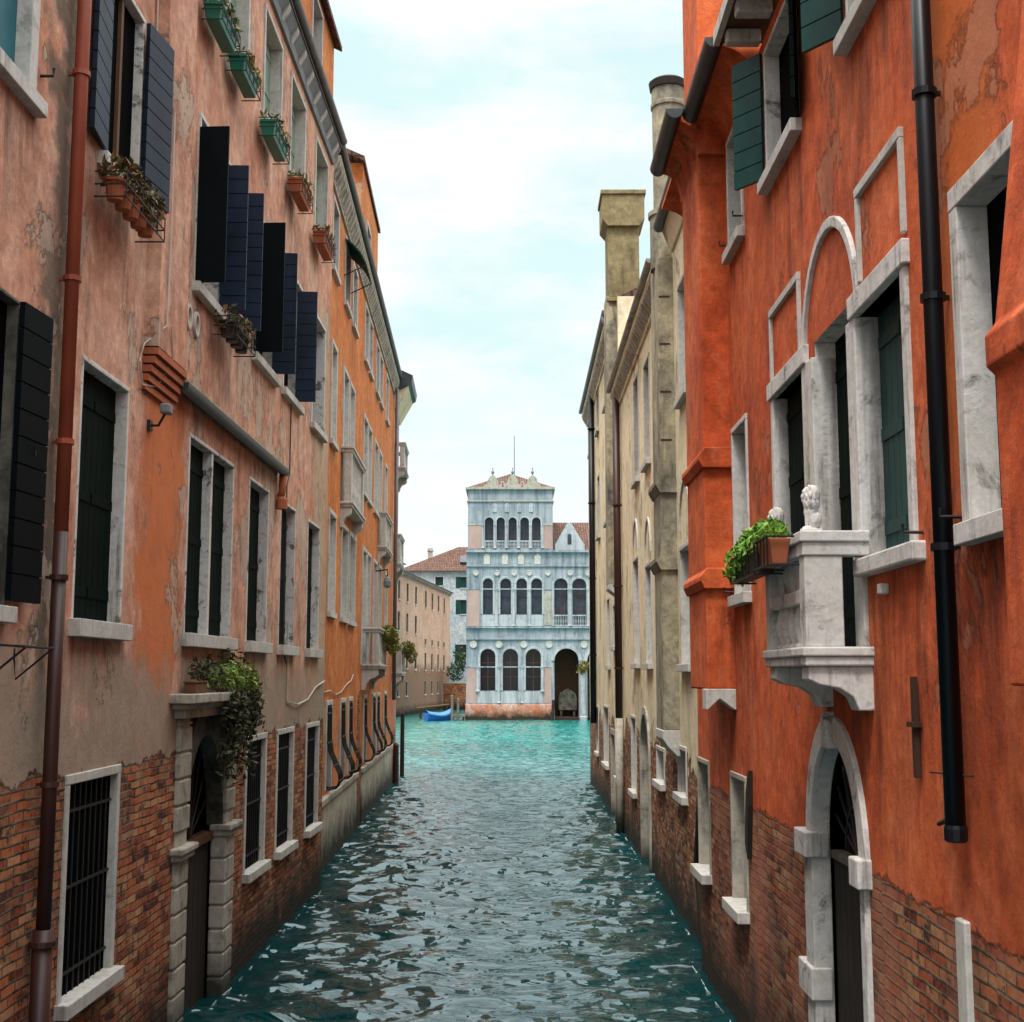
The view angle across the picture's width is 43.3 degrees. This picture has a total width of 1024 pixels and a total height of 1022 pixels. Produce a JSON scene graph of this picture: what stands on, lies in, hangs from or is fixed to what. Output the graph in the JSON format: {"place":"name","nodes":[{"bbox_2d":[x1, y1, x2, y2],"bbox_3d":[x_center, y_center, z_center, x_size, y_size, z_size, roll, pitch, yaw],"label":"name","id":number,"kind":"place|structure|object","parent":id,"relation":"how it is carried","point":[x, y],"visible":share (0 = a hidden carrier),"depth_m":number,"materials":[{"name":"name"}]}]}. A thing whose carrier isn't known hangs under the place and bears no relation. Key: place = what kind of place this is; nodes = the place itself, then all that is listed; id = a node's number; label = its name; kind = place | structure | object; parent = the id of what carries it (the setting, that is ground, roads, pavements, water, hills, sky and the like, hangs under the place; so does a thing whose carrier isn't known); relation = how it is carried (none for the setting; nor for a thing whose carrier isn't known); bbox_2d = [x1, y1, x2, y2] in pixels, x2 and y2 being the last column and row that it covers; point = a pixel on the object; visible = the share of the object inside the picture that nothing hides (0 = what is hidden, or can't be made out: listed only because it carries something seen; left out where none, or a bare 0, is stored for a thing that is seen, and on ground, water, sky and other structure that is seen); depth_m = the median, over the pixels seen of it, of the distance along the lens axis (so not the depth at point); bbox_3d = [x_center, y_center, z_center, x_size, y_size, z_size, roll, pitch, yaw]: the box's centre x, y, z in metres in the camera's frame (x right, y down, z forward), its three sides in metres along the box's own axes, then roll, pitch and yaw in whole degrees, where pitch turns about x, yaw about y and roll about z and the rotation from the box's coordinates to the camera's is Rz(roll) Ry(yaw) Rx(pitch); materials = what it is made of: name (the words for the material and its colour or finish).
{"place":"outdoors","nodes":[
{"label":"outdoors","id":0,"kind":"place"},
{"bbox_2d":[329,0,683,567],"label":"sky","id":1,"kind":"structure","parent":0,"point":[490,134],"materials":[{"name":"white"}]},
{"bbox_2d":[181,709,838,1021],"bbox_3d":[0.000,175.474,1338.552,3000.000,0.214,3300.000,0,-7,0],"label":"water","id":2,"kind":"structure","parent":0,"point":[485,871],"depth_m":20.42,"materials":[{"name":"teal liquid"}]},
{"bbox_2d":[0,0,346,1021],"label":"canal house","id":3,"kind":"structure","parent":2,"relation":"on","point":[140,566],"depth_m":12.58,"materials":[{"name":"orange paint"}]},
{"bbox_2d":[0,0,47,117],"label":"window","id":4,"kind":"structure","parent":3,"relation":"in","point":[19,19],"depth_m":9.48,"materials":[{"name":"white stone"}]},
{"bbox_2d":[0,287,53,622],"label":"window","id":5,"kind":"structure","parent":3,"relation":"in","point":[24,532],"depth_m":9.22,"materials":[{"name":"wood"}]},
{"bbox_2d":[0,644,54,679],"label":"plant bracket","id":6,"kind":"object","parent":3,"relation":"attached to","point":[23,647],"visible":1,"depth_m":8.93,"materials":[{"name":"metal"}]},
{"bbox_2d":[53,764,124,1020],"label":"window","id":7,"kind":"structure","parent":3,"relation":"in","point":[86,969],"depth_m":10.87,"materials":[{"name":"white stone"}]},
{"bbox_2d":[67,354,132,640],"bbox_3d":[-3.591,-0.064,11.149,0.302,2.325,1.402,0,-7,0],"label":"window","id":8,"kind":"structure","parent":3,"relation":"in","point":[99,529],"depth_m":11.38,"materials":[{"name":"wood"}]},
{"bbox_2d":[94,151,165,242],"bbox_3d":[-3.322,-2.786,11.311,0.407,0.494,1.269,0,-7,0],"label":"flower box","id":9,"kind":"object","parent":3,"relation":"attached to","point":[138,211],"visible":1,"depth_m":11.08,"materials":[{"name":"ceramic"}]},
{"bbox_2d":[90,0,174,213],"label":"window","id":10,"kind":"structure","parent":3,"relation":"in","point":[119,25],"depth_m":12.17,"materials":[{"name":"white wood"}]},
{"bbox_2d":[139,0,175,386],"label":"cable","id":11,"kind":"object","parent":3,"relation":"attached to","point":[144,343],"visible":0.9,"depth_m":12.77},
{"bbox_2d":[167,691,246,1021],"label":"doorway","id":12,"kind":"structure","parent":3,"relation":"in","point":[198,715],"depth_m":14.96,"materials":[{"name":"stone"}]},
{"bbox_2d":[183,657,210,693],"bbox_3d":[-3.382,1.767,13.944,0.245,0.403,0.639,0,-7,0],"label":"planter","id":13,"kind":"object","parent":12,"relation":"on","point":[195,687],"visible":1,"depth_m":13.81,"materials":[{"name":"brown ceramic"}]},
{"bbox_2d":[181,433,237,649],"bbox_3d":[-3.554,0.432,15.017,0.310,2.325,2.302,0,-7,0],"label":"window","id":14,"kind":"structure","parent":3,"relation":"in","point":[210,495],"depth_m":15.03,"materials":[{"name":"white stone"}]},
{"bbox_2d":[201,0,243,56],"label":"flower box","id":15,"kind":"object","parent":3,"relation":"attached to","point":[218,19],"visible":1,"depth_m":14.72,"materials":[{"name":"green plastic"}]},
{"bbox_2d":[192,111,263,330],"bbox_3d":[-3.465,-3.310,15.538,0.590,2.100,2.463,0,-7,0],"label":"window","id":16,"kind":"structure","parent":3,"relation":"in","point":[229,222],"depth_m":15.14,"materials":[{"name":"wood"}]},
{"bbox_2d":[195,648,265,785],"bbox_3d":[-3.295,2.432,15.242,0.518,1.691,2.527,0,-7,0],"label":"vine","id":17,"kind":"object","parent":3,"relation":"attached to","point":[242,717],"visible":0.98,"depth_m":15.06,"materials":[{"name":"green plant"}]},
{"bbox_2d":[218,0,250,57],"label":"window","id":18,"kind":"structure","parent":3,"relation":"in","point":[242,8],"depth_m":17.06,"materials":[{"name":"white stone"}]},
{"bbox_2d":[213,304,256,357],"bbox_3d":[-3.310,-2.173,15.377,0.410,0.433,1.193,0,-7,0],"label":"flower box","id":19,"kind":"object","parent":3,"relation":"attached to","point":[235,335],"visible":1,"depth_m":15.19,"materials":[{"name":"metal"}]},
{"bbox_2d":[226,46,262,101],"bbox_3d":[-3.312,-5.483,16.098,0.365,0.421,0.896,0,-7,0],"label":"flower box","id":20,"kind":"object","parent":3,"relation":"attached to","point":[247,79],"visible":0.94,"depth_m":15.90,"materials":[{"name":"green plastic"}]},
{"bbox_2d":[241,732,270,883],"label":"window","id":21,"kind":"structure","parent":3,"relation":"in","point":[254,863],"depth_m":17.66,"materials":[{"name":"white stone"}]},
{"bbox_2d":[244,476,272,653],"bbox_3d":[-3.540,0.772,17.666,0.322,2.325,1.442,0,-7,0],"label":"window","id":22,"kind":"structure","parent":3,"relation":"in","point":[258,515],"depth_m":18.15,"materials":[{"name":"white stone"}]},
{"bbox_2d":[261,3,285,160],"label":"window","id":23,"kind":"structure","parent":3,"relation":"in","point":[273,49],"depth_m":19.32,"materials":[{"name":"white stone"}]},
{"bbox_2d":[258,108,290,164],"bbox_3d":[-3.307,-5.261,18.041,0.349,0.476,1.114,0,-7,0],"label":"flower box","id":24,"kind":"object","parent":3,"relation":"attached to","point":[273,135],"visible":1,"depth_m":17.81,"materials":[{"name":"green plastic"}]},
{"bbox_2d":[251,222,297,387],"bbox_3d":[-3.406,-2.962,18.251,0.649,2.100,1.693,0,-7,0],"label":"window","id":25,"kind":"structure","parent":3,"relation":"in","point":[276,340],"depth_m":17.51,"materials":[{"name":"black wood"}]},
{"bbox_2d":[273,726,297,859],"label":"window","id":26,"kind":"structure","parent":3,"relation":"in","point":[284,844],"depth_m":19.76,"materials":[{"name":"white stone"}]},
{"bbox_2d":[282,404,291,662],"bbox_3d":[-3.426,0.216,19.733,0.059,4.207,0.321,0,-7,0],"label":"drainpipe","id":27,"kind":"object","parent":3,"relation":"attached to","point":[286,529],"visible":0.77,"depth_m":19.59,"materials":[{"name":"metal"}]},
{"bbox_2d":[277,504,299,655],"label":"window","id":28,"kind":"structure","parent":3,"relation":"in","point":[290,650],"depth_m":20.37,"materials":[{"name":"white stone"}]},
{"bbox_2d":[288,70,306,177],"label":"window","id":29,"kind":"structure","parent":3,"relation":"in","point":[298,109],"depth_m":21.39,"materials":[{"name":"white stone"}]},
{"bbox_2d":[281,280,317,415],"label":"window","id":30,"kind":"structure","parent":3,"relation":"in","point":[299,387],"depth_m":20.58,"materials":[{"name":"wood"}]},
{"bbox_2d":[287,168,314,213],"bbox_3d":[-3.288,-5.028,20.071,0.360,0.490,1.090,0,-7,0],"label":"flower box","id":31,"kind":"object","parent":3,"relation":"attached to","point":[301,194],"visible":1,"depth_m":19.85,"materials":[{"name":"ceramic"}]},
{"bbox_2d":[303,721,322,837],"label":"window","id":32,"kind":"structure","parent":3,"relation":"in","point":[312,826],"depth_m":22.32,"materials":[{"name":"white stone"}]},
{"bbox_2d":[305,519,323,657],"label":"window","id":33,"kind":"structure","parent":3,"relation":"in","point":[313,543],"depth_m":22.82,"materials":[{"name":"white stone"}]},
{"bbox_2d":[310,315,327,442],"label":"window","id":34,"kind":"structure","parent":3,"relation":"in","point":[318,407],"depth_m":23.46,"materials":[{"name":"white stone"}]},
{"bbox_2d":[313,134,328,229],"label":"window","id":35,"kind":"structure","parent":3,"relation":"in","point":[321,164],"depth_m":23.82,"materials":[{"name":"white stone"}]},
{"bbox_2d":[311,223,336,262],"bbox_3d":[-3.264,-4.695,22.465,0.396,0.440,1.249,0,-7,0],"label":"flower box","id":36,"kind":"object","parent":3,"relation":"attached to","point":[326,248],"visible":1,"depth_m":22.19,"materials":[{"name":"ceramic"}]},
{"bbox_2d":[193,145,402,888],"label":"canal house","id":37,"kind":"structure","parent":2,"relation":"on","point":[365,370],"depth_m":31.78,"materials":[{"name":"orange paint"}]},
{"bbox_2d":[327,507,337,618],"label":"window","id":38,"kind":"structure","parent":37,"relation":"in","point":[332,517],"depth_m":27.12,"materials":[{"name":"white stone"}]},
{"bbox_2d":[329,337,338,451],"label":"window","id":39,"kind":"structure","parent":37,"relation":"in","point":[334,350],"depth_m":27.26,"materials":[{"name":"white stone"}]},
{"bbox_2d":[324,700,343,790],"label":"window","id":40,"kind":"structure","parent":37,"relation":"in","point":[330,757],"depth_m":26.09,"materials":[{"name":"white stone"}]},
{"bbox_2d":[332,193,340,285],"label":"window","id":41,"kind":"structure","parent":37,"relation":"in","point":[336,213],"depth_m":27.60,"materials":[{"name":"white stone"}]},
{"bbox_2d":[339,524,349,623],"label":"window","id":42,"kind":"structure","parent":37,"relation":"in","point":[344,550],"depth_m":29.71,"materials":[{"name":"white stone"}]},
{"bbox_2d":[341,365,349,500],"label":"window","id":43,"kind":"structure","parent":37,"relation":"in","point":[346,378],"depth_m":29.79,"materials":[{"name":"white stone"}]},
{"bbox_2d":[339,698,355,779],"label":"window","id":44,"kind":"structure","parent":37,"relation":"in","point":[343,748],"depth_m":28.73,"materials":[{"name":"white stone"}]},
{"bbox_2d":[344,235,352,318],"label":"window","id":45,"kind":"structure","parent":37,"relation":"in","point":[347,278],"depth_m":30.13,"materials":[{"name":"white stone"}]},
{"bbox_2d":[347,531,356,626],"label":"window","id":46,"kind":"structure","parent":37,"relation":"in","point":[352,545],"depth_m":31.54,"materials":[{"name":"white stone"}]},
{"bbox_2d":[349,380,355,446],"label":"window","id":47,"kind":"structure","parent":37,"relation":"in","point":[352,402],"depth_m":31.29,"materials":[{"name":"white stone"}]},
{"bbox_2d":[347,697,361,773],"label":"window","id":48,"kind":"structure","parent":37,"relation":"in","point":[350,738],"depth_m":30.37,"materials":[{"name":"white stone"}]},
{"bbox_2d":[352,261,359,338],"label":"window","id":49,"kind":"structure","parent":37,"relation":"in","point":[355,276],"depth_m":31.91,"materials":[{"name":"white stone"}]},
{"bbox_2d":[360,546,366,664],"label":"window","id":50,"kind":"structure","parent":37,"relation":"in","point":[364,551],"depth_m":34.60,"materials":[{"name":"white stone"}]},
{"bbox_2d":[363,412,368,500],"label":"window","id":51,"kind":"structure","parent":37,"relation":"in","point":[365,421],"depth_m":34.97,"materials":[{"name":"white stone"}]},
{"bbox_2d":[366,551,371,663],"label":"window","id":52,"kind":"structure","parent":37,"relation":"in","point":[368,604],"depth_m":36.09,"materials":[{"name":"white stone"}]},
{"bbox_2d":[362,694,375,762],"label":"window","id":53,"kind":"structure","parent":37,"relation":"in","point":[366,736],"depth_m":34.44,"materials":[{"name":"black metal"}]},
{"bbox_2d":[367,424,372,507],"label":"window","id":54,"kind":"structure","parent":37,"relation":"in","point":[370,433],"depth_m":36.39,"materials":[{"name":"white stone"}]},
{"bbox_2d":[373,437,379,517],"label":"window","id":55,"kind":"structure","parent":37,"relation":"in","point":[376,447],"depth_m":38.67,"materials":[{"name":"white stone"}]},
{"bbox_2d":[382,625,400,655],"bbox_3d":[-3.464,3.652,36.363,0.746,0.900,2.318,0,-7,0],"label":"balcony plant","id":56,"kind":"object","parent":37,"relation":"on","point":[390,635],"visible":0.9,"depth_m":35.93,"materials":[{"name":"green plant"}]},
{"bbox_2d":[384,370,416,781],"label":"corner house","id":57,"kind":"structure","parent":2,"relation":"on","point":[407,394],"depth_m":46.80,"materials":[{"name":"white stone"}]},
{"bbox_2d":[443,682,465,709],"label":"garden wall","id":58,"kind":"structure","parent":2,"relation":"in","point":[456,690],"depth_m":148.52,"materials":[{"name":"brick"}]},
{"bbox_2d":[579,189,645,821],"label":"canal house","id":59,"kind":"structure","parent":2,"relation":"in","point":[621,216],"depth_m":36.24,"materials":[{"name":"beige paint"}]},
{"bbox_2d":[601,704,608,769],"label":"window","id":60,"kind":"structure","parent":59,"relation":"in","point":[605,763],"depth_m":38.42,"materials":[{"name":"white stone"}]},
{"bbox_2d":[610,728,615,821],"bbox_3d":[2.914,7.306,34.550,0.442,2.900,1.602,0,-7,0],"label":"doorway","id":61,"kind":"structure","parent":59,"relation":"in","point":[612,732],"depth_m":35.22,"materials":[{"name":"stone"}]},
{"bbox_2d":[606,74,846,966],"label":"canal house","id":62,"kind":"structure","parent":2,"relation":"on","point":[656,731],"depth_m":21.90,"materials":[{"name":"beige paint"}]},
{"bbox_2d":[628,714,636,798],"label":"window","id":63,"kind":"structure","parent":62,"relation":"in","point":[632,791],"depth_m":28.98,"materials":[{"name":"white stone"}]},
{"bbox_2d":[630,370,639,488],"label":"window","id":64,"kind":"structure","parent":62,"relation":"in","point":[636,480],"depth_m":28.29,"materials":[{"name":"white stone"}]},
{"bbox_2d":[630,554,640,668],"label":"window","id":65,"kind":"structure","parent":62,"relation":"in","point":[636,596],"depth_m":28.39,"materials":[{"name":"white stone"}]},
{"bbox_2d":[640,352,650,472],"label":"window","id":66,"kind":"structure","parent":62,"relation":"in","point":[645,465],"depth_m":25.99,"materials":[{"name":"white stone"}]},
{"bbox_2d":[639,707,651,871],"bbox_3d":[2.876,5.777,25.774,0.469,3.700,1.902,0,-7,0],"label":"doorway","id":67,"kind":"structure","parent":62,"relation":"in","point":[644,740],"depth_m":26.50,"materials":[{"name":"stone"}]},
{"bbox_2d":[642,560,652,668],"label":"window","id":68,"kind":"structure","parent":62,"relation":"in","point":[648,574],"depth_m":25.65,"materials":[{"name":"white stone"}]},
{"bbox_2d":[652,745,665,790],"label":"window","id":69,"kind":"structure","parent":62,"relation":"in","point":[659,783],"depth_m":23.67,"materials":[{"name":"white stone"}]},
{"bbox_2d":[673,271,685,409],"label":"window","id":70,"kind":"structure","parent":62,"relation":"in","point":[680,399],"depth_m":20.43,"materials":[{"name":"white stone"}]},
{"bbox_2d":[672,745,687,805],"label":"window","id":71,"kind":"structure","parent":62,"relation":"in","point":[681,796],"depth_m":20.50,"materials":[{"name":"white stone"}]},
{"bbox_2d":[676,541,690,671],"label":"window","id":72,"kind":"structure","parent":62,"relation":"in","point":[685,666],"depth_m":20.15,"materials":[{"name":"white stone"}]},
{"bbox_2d":[650,0,1023,1021],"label":"canal house","id":73,"kind":"structure","parent":2,"relation":"on","point":[844,196],"depth_m":8.92,"materials":[{"name":"paint"}]},
{"bbox_2d":[690,756,711,884],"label":"window","id":74,"kind":"structure","parent":73,"relation":"in","point":[702,871],"depth_m":16.79,"materials":[{"name":"stone"}]},
{"bbox_2d":[722,126,744,264],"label":"window","id":75,"kind":"structure","parent":73,"relation":"in","point":[735,199],"depth_m":14.48,"materials":[{"name":"stone"}]},
{"bbox_2d":[722,770,749,923],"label":"window","id":76,"kind":"structure","parent":73,"relation":"in","point":[737,906],"depth_m":14.24,"materials":[{"name":"stone"}]},
{"bbox_2d":[727,413,751,606],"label":"window","id":77,"kind":"structure","parent":73,"relation":"in","point":[739,433],"depth_m":14.16,"materials":[{"name":"stone"}]},
{"bbox_2d":[721,516,790,587],"bbox_3d":[1.891,0.328,10.022,0.387,0.467,1.442,0,-7,0],"label":"planter","id":78,"kind":"object","parent":73,"relation":"on","point":[740,570],"visible":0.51,"depth_m":10.02,"materials":[{"name":"metal"}]},
{"bbox_2d":[732,0,801,194],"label":"window","id":79,"kind":"structure","parent":73,"relation":"in","point":[783,121],"depth_m":12.34,"materials":[{"name":"wood"}]},
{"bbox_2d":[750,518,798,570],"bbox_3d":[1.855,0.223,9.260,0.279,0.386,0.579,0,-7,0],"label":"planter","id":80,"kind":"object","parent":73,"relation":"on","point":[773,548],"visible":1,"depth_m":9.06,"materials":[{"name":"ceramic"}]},
{"bbox_2d":[766,344,844,646],"bbox_3d":[2.532,-0.042,11.146,0.272,2.520,1.740,0,-7,0],"label":"window","id":81,"kind":"structure","parent":73,"relation":"in","point":[796,405],"depth_m":10.86,"materials":[{"name":"stone"}]},
{"bbox_2d":[800,485,821,530],"bbox_3d":[2.073,-0.017,8.948,0.152,0.332,0.129,-2,-7,12],"label":"lion statue","id":82,"kind":"object","parent":73,"relation":"on","point":[810,497],"visible":0.92,"depth_m":8.90,"materials":[{"name":"stone"}]},
{"bbox_2d":[794,712,873,1021],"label":"doorway","id":83,"kind":"structure","parent":73,"relation":"in","point":[853,866],"depth_m":10.19,"materials":[{"name":"stone"}]},
{"bbox_2d":[800,0,876,55],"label":"window","id":84,"kind":"structure","parent":73,"relation":"in","point":[822,21],"depth_m":9.42,"materials":[{"name":"stone"}]},
{"bbox_2d":[801,216,886,646],"bbox_3d":[2.553,-0.600,9.796,0.286,3.303,1.759,0,-7,0],"label":"balcony door","id":85,"kind":"structure","parent":73,"relation":"in","point":[842,340],"depth_m":9.14,"materials":[{"name":"stone"}]},
{"bbox_2d":[846,238,925,576],"bbox_3d":[2.509,-0.613,8.426,0.311,2.000,1.400,0,-7,0],"label":"window","id":86,"kind":"structure","parent":73,"relation":"in","point":[883,295],"depth_m":8.60,"materials":[{"name":"stone"}]},
{"bbox_2d":[947,120,1012,545],"bbox_3d":[2.497,-0.882,6.288,0.291,1.970,1.490,0,-7,0],"label":"window","id":87,"kind":"structure","parent":73,"relation":"in","point":[977,202],"depth_m":6.89,"materials":[{"name":"stone"}]},
{"bbox_3d":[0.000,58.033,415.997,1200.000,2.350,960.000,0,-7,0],"label":"ground","id":88,"kind":"structure","parent":0,"visible":0},
{"bbox_2d":[396,562,452,716],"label":"warehouse","id":89,"kind":"structure","parent":88,"relation":"on","point":[423,615],"depth_m":137.66,"materials":[{"name":"paint"}]},
{"bbox_2d":[405,547,467,681],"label":"house","id":90,"kind":"structure","parent":88,"relation":"on","point":[447,570],"depth_m":163.18,"materials":[{"name":"white paint"}]},
{"bbox_2d":[446,645,465,681],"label":"bush","id":91,"kind":"object","parent":88,"relation":"on","point":[460,665],"visible":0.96,"depth_m":150.09,"materials":[{"name":"green plant"}]},
{"bbox_2d":[465,436,589,719],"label":"palazzo","id":92,"kind":"structure","parent":88,"relation":"on","point":[527,622],"depth_m":114.15,"materials":[{"name":"stone"}]},
{"bbox_2d":[480,576,494,614],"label":"window","id":93,"kind":"structure","parent":92,"relation":"in","point":[487,605],"depth_m":114.21,"materials":[{"name":"stone"}]},
{"bbox_2d":[478,646,497,690],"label":"window","id":94,"kind":"structure","parent":92,"relation":"in","point":[488,677],"depth_m":113.40,"materials":[{"name":"stone"}]},
{"bbox_2d":[483,516,494,547],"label":"window","id":95,"kind":"structure","parent":92,"relation":"in","point":[489,522],"depth_m":115.07,"materials":[{"name":"stone"}]},
{"bbox_2d":[498,576,512,614],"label":"window","id":96,"kind":"structure","parent":92,"relation":"in","point":[504,596],"depth_m":114.21,"materials":[{"name":"stone"}]},
{"bbox_2d":[500,646,520,690],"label":"window","id":97,"kind":"structure","parent":92,"relation":"in","point":[510,656],"depth_m":113.40,"materials":[{"name":"stone"}]},
{"bbox_2d":[507,516,517,547],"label":"window","id":98,"kind":"structure","parent":92,"relation":"in","point":[512,522],"depth_m":115.07,"materials":[{"name":"stone"}]},
{"bbox_2d":[514,576,528,614],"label":"window","id":99,"kind":"structure","parent":92,"relation":"in","point":[521,596],"depth_m":114.23,"materials":[{"name":"stone"}]},
{"bbox_2d":[519,516,529,547],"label":"window","id":100,"kind":"structure","parent":92,"relation":"in","point":[524,522],"depth_m":115.07,"materials":[{"name":"stone"}]},
{"bbox_2d":[523,646,542,690],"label":"window","id":101,"kind":"structure","parent":92,"relation":"in","point":[532,656],"depth_m":113.40,"materials":[{"name":"stone"}]},
{"bbox_2d":[529,576,543,614],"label":"window","id":102,"kind":"structure","parent":92,"relation":"in","point":[537,596],"depth_m":114.23,"materials":[{"name":"stone"}]},
{"bbox_2d":[531,516,541,547],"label":"window","id":103,"kind":"structure","parent":92,"relation":"in","point":[536,522],"depth_m":115.07,"materials":[{"name":"stone"}]},
{"bbox_2d":[552,576,569,625],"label":"window","id":104,"kind":"structure","parent":92,"relation":"in","point":[560,598],"depth_m":114.15,"materials":[{"name":"stone"}]},
{"bbox_2d":[570,576,587,625],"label":"window","id":105,"kind":"structure","parent":92,"relation":"in","point":[579,597],"depth_m":114.18,"materials":[{"name":"stone"}]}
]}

